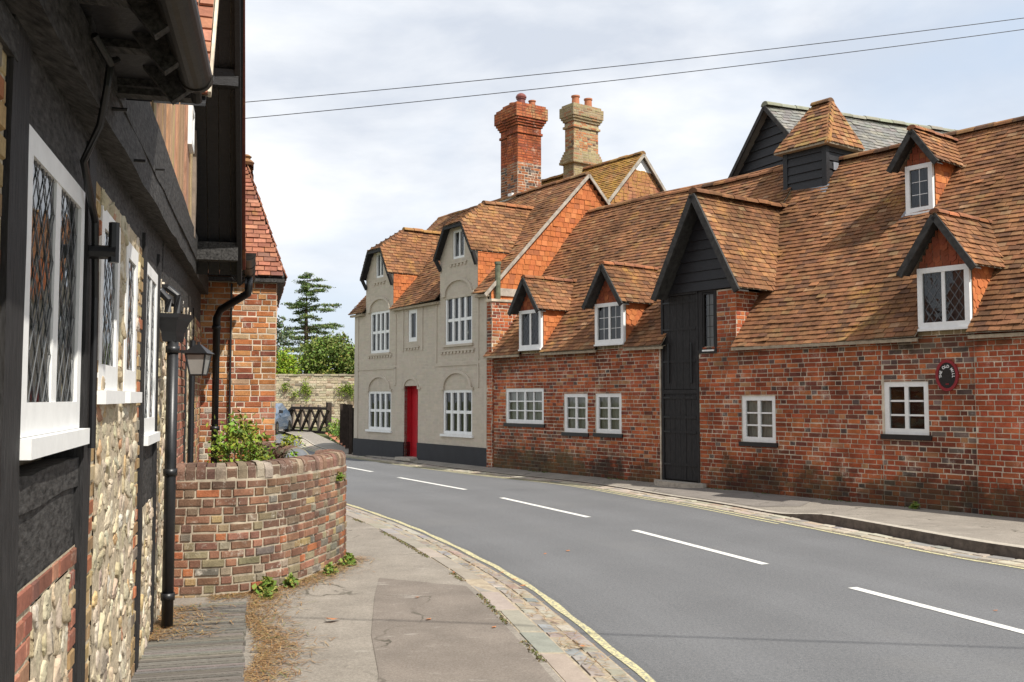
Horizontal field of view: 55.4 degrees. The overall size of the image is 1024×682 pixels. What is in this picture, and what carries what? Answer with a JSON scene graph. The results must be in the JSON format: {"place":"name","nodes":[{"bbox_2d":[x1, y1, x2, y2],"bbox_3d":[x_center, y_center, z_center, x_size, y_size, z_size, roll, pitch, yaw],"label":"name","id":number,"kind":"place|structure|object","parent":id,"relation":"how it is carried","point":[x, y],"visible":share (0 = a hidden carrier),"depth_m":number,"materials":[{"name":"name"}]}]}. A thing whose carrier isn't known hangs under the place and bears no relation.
{"place":"outdoors","nodes":[
{"label":"outdoors","id":0,"kind":"place"},
{"bbox_2d":[278,427,339,444],"bbox_3d":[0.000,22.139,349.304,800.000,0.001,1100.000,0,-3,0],"label":"ground","id":1,"kind":"structure","parent":0,"point":[326,436],"depth_m":46.96,"materials":[{"name":"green plant"}]},
{"bbox_2d":[276,315,293,370],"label":"slim conifer","id":2,"kind":"object","parent":1,"relation":"on","point":[280,324],"visible":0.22,"depth_m":76.17,"materials":[{"name":"green plant"}]},
{"bbox_2d":[276,347,303,373],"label":"golden bush","id":3,"kind":"object","parent":1,"relation":"on","point":[284,360],"visible":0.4,"depth_m":63.58,"materials":[{"name":"green plant"}]},
{"bbox_2d":[280,272,344,361],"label":"cedar tree","id":4,"kind":"object","parent":1,"relation":"on","point":[306,307],"visible":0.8,"depth_m":90.08,"materials":[{"name":"green plant"}]},
{"bbox_2d":[275,374,353,426],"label":"stone wall","id":5,"kind":"structure","parent":1,"relation":"on","point":[323,392],"depth_m":57.20,"materials":[{"name":"beige stone"}]},
{"bbox_2d":[279,381,291,391],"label":"ivy patch","id":6,"kind":"object","parent":5,"relation":"attached to","point":[283,385],"visible":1,"depth_m":56.92,"materials":[{"name":"green plant"}]},
{"bbox_2d":[290,388,299,398],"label":"ivy patch","id":7,"kind":"object","parent":5,"relation":"attached to","point":[294,393],"visible":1,"depth_m":56.94,"materials":[{"name":"green plant"}]},
{"bbox_2d":[300,377,313,401],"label":"ivy patch","id":8,"kind":"object","parent":5,"relation":"attached to","point":[304,387],"visible":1,"depth_m":56.99,"materials":[{"name":"green plant"}]},
{"bbox_2d":[334,382,353,400],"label":"ivy patch","id":9,"kind":"object","parent":5,"relation":"attached to","point":[346,388],"visible":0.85,"depth_m":57.12,"materials":[{"name":"green plant"}]},
{"bbox_2d":[290,327,354,373],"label":"broadleaf tree","id":10,"kind":"object","parent":1,"relation":"on","point":[317,353],"visible":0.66,"depth_m":65.50,"materials":[{"name":"green plant"}]},
{"bbox_2d":[321,417,339,440],"bbox_3d":[-7.041,3.710,40.382,1.735,1.170,2.362,-1,-4,20],"label":"roadside shrub","id":11,"kind":"object","parent":1,"relation":"on","point":[332,427],"visible":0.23,"depth_m":39.79,"materials":[{"name":"green plant"}]},
{"bbox_2d":[330,424,339,439],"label":"roadside shrub","id":12,"kind":"object","parent":1,"relation":"on","point":[334,432],"visible":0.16,"depth_m":36.93,"materials":[{"name":"green plant"}]},
{"bbox_2d":[487,95,666,298],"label":"tile hung house","id":13,"kind":"structure","parent":1,"relation":"on","point":[626,177],"depth_m":29.34,"materials":[{"name":"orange brick"}]},
{"bbox_2d":[706,101,955,427],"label":"slate barn","id":14,"kind":"structure","parent":1,"relation":"on","point":[775,123],"depth_m":21.59,"materials":[{"name":"stone"}]},
{"bbox_2d":[174,515,563,681],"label":"pavement","id":15,"kind":"structure","parent":0,"point":[347,602],"depth_m":7.55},
{"bbox_2d":[0,0,256,681],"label":"timber house","id":16,"kind":"structure","parent":15,"relation":"on","point":[122,182],"depth_m":3.87,"materials":[{"name":"wood"}]},
{"bbox_2d":[19,124,89,459],"bbox_3d":[-1.565,-0.120,3.293,0.125,0.977,1.040,1,-3,-15],"label":"window","id":17,"kind":"structure","parent":16,"relation":"in","point":[52,332],"depth_m":3.26,"materials":[{"name":"white paint"}]},
{"bbox_2d":[97,205,124,403],"bbox_3d":[-1.877,-0.143,4.527,0.214,0.867,0.668,1,-3,-9],"label":"window","id":18,"kind":"structure","parent":16,"relation":"in","point":[109,273],"depth_m":4.50,"materials":[{"name":"white paint"}]},
{"bbox_2d":[123,242,141,402],"bbox_3d":[-2.092,-0.091,5.327,0.186,0.857,0.566,1,-3,-12],"label":"window","id":19,"kind":"structure","parent":16,"relation":"in","point":[131,295],"depth_m":5.35,"materials":[{"name":"white paint"}]},
{"bbox_2d":[144,263,159,445],"bbox_3d":[-2.371,0.092,6.366,0.257,1.142,0.819,0,-3,-7],"label":"window","id":20,"kind":"structure","parent":16,"relation":"in","point":[150,437],"depth_m":6.39,"materials":[{"name":"white paint"}]},
{"bbox_2d":[188,105,194,153],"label":"window","id":21,"kind":"structure","parent":16,"relation":"in","point":[191,113],"depth_m":8.33,"materials":[{"name":"white paint"}]},
{"bbox_2d":[180,342,213,375],"bbox_3d":[-2.793,0.154,8.511,0.333,0.296,0.220,0,-3,0],"label":"wall lantern","id":22,"kind":"object","parent":16,"relation":"attached to","point":[198,356],"depth_m":8.44,"materials":[{"name":"black metal"}]},
{"bbox_2d":[131,601,246,681],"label":"boardwalk","id":23,"kind":"structure","parent":15,"relation":"on","point":[214,656],"depth_m":6.26,"materials":[{"name":"grey wood"}]},
{"bbox_2d":[199,154,287,462],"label":"brick cottage","id":24,"kind":"structure","parent":15,"relation":"on","point":[248,360],"depth_m":12.87,"materials":[{"name":"brick"}]},
{"bbox_2d":[174,449,346,597],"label":"garden wall","id":25,"kind":"structure","parent":15,"relation":"on","point":[242,527],"depth_m":8.31,"materials":[{"name":"brick"}]},
{"bbox_2d":[336,471,345,480],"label":"weed","id":26,"kind":"object","parent":25,"relation":"attached to","point":[340,475],"visible":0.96,"depth_m":9.66,"materials":[{"name":"green plant"}]},
{"bbox_2d":[252,576,277,593],"bbox_3d":[-2.078,2.066,8.233,0.193,0.177,0.252,-3,-4,38],"label":"weed","id":27,"kind":"object","parent":15,"relation":"on","point":[268,582],"visible":0.81,"depth_m":8.22,"materials":[{"name":"green plant"}]},
{"bbox_2d":[259,588,274,599],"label":"weed","id":28,"kind":"object","parent":15,"relation":"on","point":[268,593],"visible":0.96,"depth_m":8.00,"materials":[{"name":"green plant"}]},
{"bbox_2d":[254,441,308,459],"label":"garden wall","id":29,"kind":"structure","parent":15,"relation":"on","point":[301,451],"depth_m":11.30,"materials":[{"name":"concrete"}]},
{"bbox_2d":[270,431,305,446],"bbox_3d":[-2.659,1.211,11.571,0.397,0.295,0.373,0,-3,0],"label":"wall plant","id":30,"kind":"object","parent":29,"relation":"on","point":[289,440],"depth_m":11.54,"materials":[{"name":"green plant"}]},
{"bbox_2d":[282,572,299,588],"bbox_3d":[-1.925,2.094,8.507,0.157,0.144,0.205,1,-3,-13],"label":"weed","id":31,"kind":"object","parent":15,"relation":"on","point":[289,580],"visible":0.99,"depth_m":8.48,"materials":[{"name":"green plant"}]},
{"bbox_2d":[323,561,338,575],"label":"weed","id":32,"kind":"object","parent":15,"relation":"on","point":[328,568],"visible":0.96,"depth_m":9.12,"materials":[{"name":"green plant"}]},
{"bbox_2d":[338,552,356,565],"bbox_3d":[-1.621,2.155,9.619,0.169,0.155,0.221,-1,-4,23],"label":"weed","id":33,"kind":"object","parent":15,"relation":"on","point":[349,558],"visible":0.96,"depth_m":9.60,"materials":[{"name":"green plant"}]},
{"bbox_2d":[149,538,633,681],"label":"needle litter","id":34,"kind":"object","parent":15,"relation":"on","point":[266,633],"visible":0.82,"depth_m":6.87,"materials":[{"name":"brown plant"}]},
{"bbox_2d":[371,578,555,681],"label":"pavement patch","id":35,"kind":"object","parent":15,"relation":"on","point":[457,637],"visible":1,"depth_m":6.66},
{"bbox_2d":[245,18,1022,102],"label":"overhead cable","id":36,"kind":"object","parent":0,"point":[632,64],"visible":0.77,"depth_m":14.26,"materials":[{"name":"black rubber"}]},
{"bbox_2d":[245,29,1023,118],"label":"overhead cable","id":37,"kind":"object","parent":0,"point":[636,77],"visible":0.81,"depth_m":14.24,"materials":[{"name":"black rubber"}]},
{"bbox_2d":[245,0,1023,373],"label":"sky","id":38,"kind":"structure","parent":0,"point":[333,185],"materials":[{"name":"white"}]},
{"bbox_2d":[275,433,1023,681],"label":"road","id":39,"kind":"structure","parent":0,"point":[796,608],"depth_m":8.95,"materials":[{"name":"grey asphalt"}]},
{"bbox_2d":[275,403,291,434],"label":"parked car","id":40,"kind":"object","parent":39,"relation":"on","point":[283,418],"visible":0.38,"depth_m":46.38,"materials":[{"name":"paint"}]},
{"bbox_2d":[397,477,465,489],"bbox_3d":[-1.645,2.834,19.468,0.100,0.001,3.193,2,-4,-29],"label":"road marking","id":41,"kind":"object","parent":39,"relation":"on","point":[432,483],"visible":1,"depth_m":19.35,"materials":[{"name":"paint"}]},
{"bbox_2d":[346,505,636,681],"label":"gutter setts","id":42,"kind":"structure","parent":39,"relation":"on","point":[614,670],"depth_m":7.59,"materials":[{"name":"stone"}]},
{"bbox_2d":[346,510,594,681],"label":"kerb stones","id":43,"kind":"object","parent":42,"relation":"on","point":[563,664],"visible":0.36,"depth_m":7.43,"materials":[{"name":"stone"}]},
{"bbox_2d":[347,504,655,681],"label":"yellow line","id":44,"kind":"object","parent":39,"relation":"on","point":[603,643],"visible":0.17,"depth_m":7.83,"materials":[{"name":"yellow paint"}]},
{"bbox_2d":[301,447,778,523],"bbox_3d":[-2.118,3.067,23.455,0.565,0.001,23.580,2,-4,-28],"label":"yellow line","id":45,"kind":"object","parent":39,"relation":"on","point":[591,489],"visible":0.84,"depth_m":17.15,"materials":[{"name":"yellow paint"}]},
{"bbox_2d":[502,498,589,516],"bbox_3d":[0.455,2.589,15.255,0.100,0.001,3.002,2,-4,-25],"label":"road marking","id":46,"kind":"object","parent":39,"relation":"on","point":[546,507],"visible":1,"depth_m":15.05,"materials":[{"name":"paint"}]},
{"bbox_2d":[296,439,1023,566],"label":"gutter setts","id":47,"kind":"structure","parent":39,"relation":"on","point":[944,549],"depth_m":13.69,"materials":[{"name":"stone"}]},
{"bbox_2d":[301,445,1023,568],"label":"yellow line","id":48,"kind":"object","parent":39,"relation":"on","point":[751,516],"visible":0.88,"depth_m":13.19,"materials":[{"name":"yellow paint"}]},
{"bbox_2d":[632,530,767,563],"bbox_3d":[2.080,2.355,11.252,0.100,0.001,2.774,1,-4,-22],"label":"road marking","id":49,"kind":"object","parent":39,"relation":"on","point":[709,549],"visible":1,"depth_m":11.00,"materials":[{"name":"paint"}]},
{"bbox_2d":[850,587,1023,633],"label":"road marking","id":50,"kind":"object","parent":39,"relation":"on","point":[945,611],"visible":1,"depth_m":7.79,"materials":[{"name":"paint"}]},
{"bbox_2d":[279,429,1023,559],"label":"pavement","id":51,"kind":"structure","parent":0,"point":[1003,536],"depth_m":12.98,"materials":[{"name":"stone"}]},
{"bbox_2d":[283,402,331,433],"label":"timber railing","id":52,"kind":"object","parent":51,"relation":"on","point":[310,413],"visible":0.75,"depth_m":46.45,"materials":[{"name":"brown wood"}]},
{"bbox_2d":[325,432,344,446],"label":"kerb","id":53,"kind":"structure","parent":51,"relation":"on","point":[334,438],"depth_m":38.10,"materials":[{"name":"ceramic"}]},
{"bbox_2d":[340,404,353,453],"bbox_3d":[-5.414,2.813,31.844,0.153,1.507,5.554,1,-3,-13],"label":"board fence","id":54,"kind":"object","parent":51,"relation":"on","point":[346,424],"visible":0.89,"depth_m":30.91,"materials":[{"name":"brown wood"}]},
{"bbox_2d":[348,93,609,467],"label":"beige house","id":55,"kind":"structure","parent":51,"relation":"on","point":[433,323],"depth_m":25.13,"materials":[{"name":"paint"}]},
{"bbox_2d":[365,391,391,432],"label":"window","id":56,"kind":"structure","parent":55,"relation":"in","point":[381,410],"depth_m":27.57,"materials":[{"name":"white paint"}]},
{"bbox_2d":[368,310,389,355],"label":"window","id":57,"kind":"structure","parent":55,"relation":"in","point":[381,341],"depth_m":27.69,"materials":[{"name":"white paint"}]},
{"bbox_2d":[376,253,382,277],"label":"window","id":58,"kind":"structure","parent":55,"relation":"in","point":[379,269],"depth_m":27.95,"materials":[{"name":"white paint"}]},
{"bbox_2d":[409,309,416,341],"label":"window","id":59,"kind":"structure","parent":55,"relation":"in","point":[411,339],"depth_m":26.21,"materials":[{"name":"white paint"}]},
{"bbox_2d":[412,389,417,456],"bbox_3d":[-2.499,2.188,26.098,0.065,1.830,0.700,2,-4,-34],"label":"door","id":60,"kind":"structure","parent":55,"relation":"in","point":[414,391],"depth_m":26.21,"materials":[{"name":"red paint"}]},
{"bbox_2d":[440,390,473,437],"bbox_3d":[-1.300,1.784,24.049,0.222,1.160,1.530,2,-4,-34],"label":"window","id":61,"kind":"structure","parent":55,"relation":"in","point":[460,401],"depth_m":24.07,"materials":[{"name":"white paint"}]},
{"bbox_2d":[442,295,473,347],"bbox_3d":[-1.277,-0.505,24.149,0.222,1.280,1.430,2,-4,-34],"label":"window","id":62,"kind":"structure","parent":55,"relation":"in","point":[461,307],"depth_m":24.15,"materials":[{"name":"white paint"}]},
{"bbox_2d":[453,229,463,258],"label":"window","id":63,"kind":"structure","parent":55,"relation":"in","point":[460,234],"depth_m":24.36,"materials":[{"name":"white paint"}]},
{"bbox_2d":[353,470,1002,661],"bbox_3d":[0.645,2.299,11.672,9.379,0.086,17.475,-2,-4,27],"label":"verge moss","id":64,"kind":"object","parent":51,"relation":"on","point":[487,602],"visible":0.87,"depth_m":8.82,"materials":[{"name":"green plant"}]},
{"bbox_2d":[649,487,814,506],"bbox_3d":[3.534,2.579,16.262,1.226,0.054,3.471,2,-4,-33],"label":"pavement patch","id":65,"kind":"object","parent":51,"relation":"on","point":[752,499],"visible":0.9,"depth_m":16.03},
{"bbox_2d":[483,97,1023,517],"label":"brick mill","id":66,"kind":"object","parent":51,"relation":"on","point":[873,276],"visible":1,"depth_m":16.84,"materials":[{"name":"red brick"}]},
{"bbox_2d":[503,388,544,427],"bbox_3d":[0.310,1.489,21.798,0.162,0.855,1.480,3,-4,-37],"label":"window","id":67,"kind":"structure","parent":66,"relation":"in","point":[525,405],"depth_m":21.80,"materials":[{"name":"white paint"}]},
{"bbox_2d":[561,394,588,436],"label":"window","id":68,"kind":"structure","parent":66,"relation":"in","point":[576,409],"depth_m":20.40,"materials":[{"name":"white paint"}]},
{"bbox_2d":[593,393,622,437],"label":"window","id":69,"kind":"structure","parent":66,"relation":"in","point":[608,405],"depth_m":19.60,"materials":[{"name":"white paint"}]},
{"bbox_2d":[663,294,695,388],"bbox_3d":[3.102,0.028,18.072,0.064,1.730,0.817,3,-4,-37],"label":"loading door","id":70,"kind":"structure","parent":66,"relation":"in","point":[679,362],"depth_m":18.06,"materials":[{"name":"black wood"}]},
{"bbox_2d":[663,394,696,480],"bbox_3d":[3.111,1.765,17.978,0.046,1.570,0.817,3,-4,-37],"label":"loading door","id":71,"kind":"structure","parent":66,"relation":"in","point":[680,416],"depth_m":17.96,"materials":[{"name":"black wood"}]},
{"bbox_2d":[702,292,714,351],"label":"window","id":72,"kind":"structure","parent":66,"relation":"in","point":[710,296],"depth_m":17.62,"materials":[{"name":"black glass"}]},
{"bbox_2d":[739,396,777,447],"bbox_3d":[4.219,1.366,16.584,0.162,0.855,0.810,3,-4,-37],"label":"window","id":73,"kind":"structure","parent":66,"relation":"in","point":[758,412],"depth_m":16.59,"materials":[{"name":"white paint"}]},
{"bbox_2d":[880,381,932,440],"bbox_3d":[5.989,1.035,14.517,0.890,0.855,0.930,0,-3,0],"label":"window","id":74,"kind":"structure","parent":66,"relation":"in","point":[916,408],"depth_m":14.52,"materials":[{"name":"white paint"}]},
{"bbox_2d":[935,360,958,390],"bbox_3d":[6.197,0.490,13.889,0.030,0.450,0.340,3,-4,-37],"label":"wall plaque","id":75,"kind":"object","parent":66,"relation":"attached to","point":[947,375],"depth_m":13.88,"materials":[{"name":"black metal"}]},
{"bbox_2d":[908,501,920,508],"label":"weed","id":76,"kind":"object","parent":51,"relation":"on","point":[916,505],"visible":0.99,"depth_m":14.03,"materials":[{"name":"green plant"}]},
{"label":"garden soil","id":77,"kind":"structure","parent":0,"visible":0},
{"bbox_2d":[202,405,285,462],"bbox_3d":[-2.838,1.313,10.272,0.905,1.273,1.250,-1,-4,21],"label":"garden shrub","id":78,"kind":"object","parent":77,"relation":"on","point":[225,449],"visible":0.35,"depth_m":10.17,"materials":[{"name":"green plant"}]},
{"bbox_2d":[266,443,290,459],"bbox_3d":[-2.659,1.576,11.034,0.765,0.820,0.869,3,-5,-43],"label":"garden shrub","id":79,"kind":"object","parent":77,"relation":"on","point":[280,452],"visible":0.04,"depth_m":11.04,"materials":[{"name":"green plant"}]},
{"bbox_2d":[288,440,299,456],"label":"garden shrub","id":80,"kind":"object","parent":77,"relation":"on","point":[294,452],"visible":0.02,"depth_m":10.03,"materials":[{"name":"green plant"}]}
]}

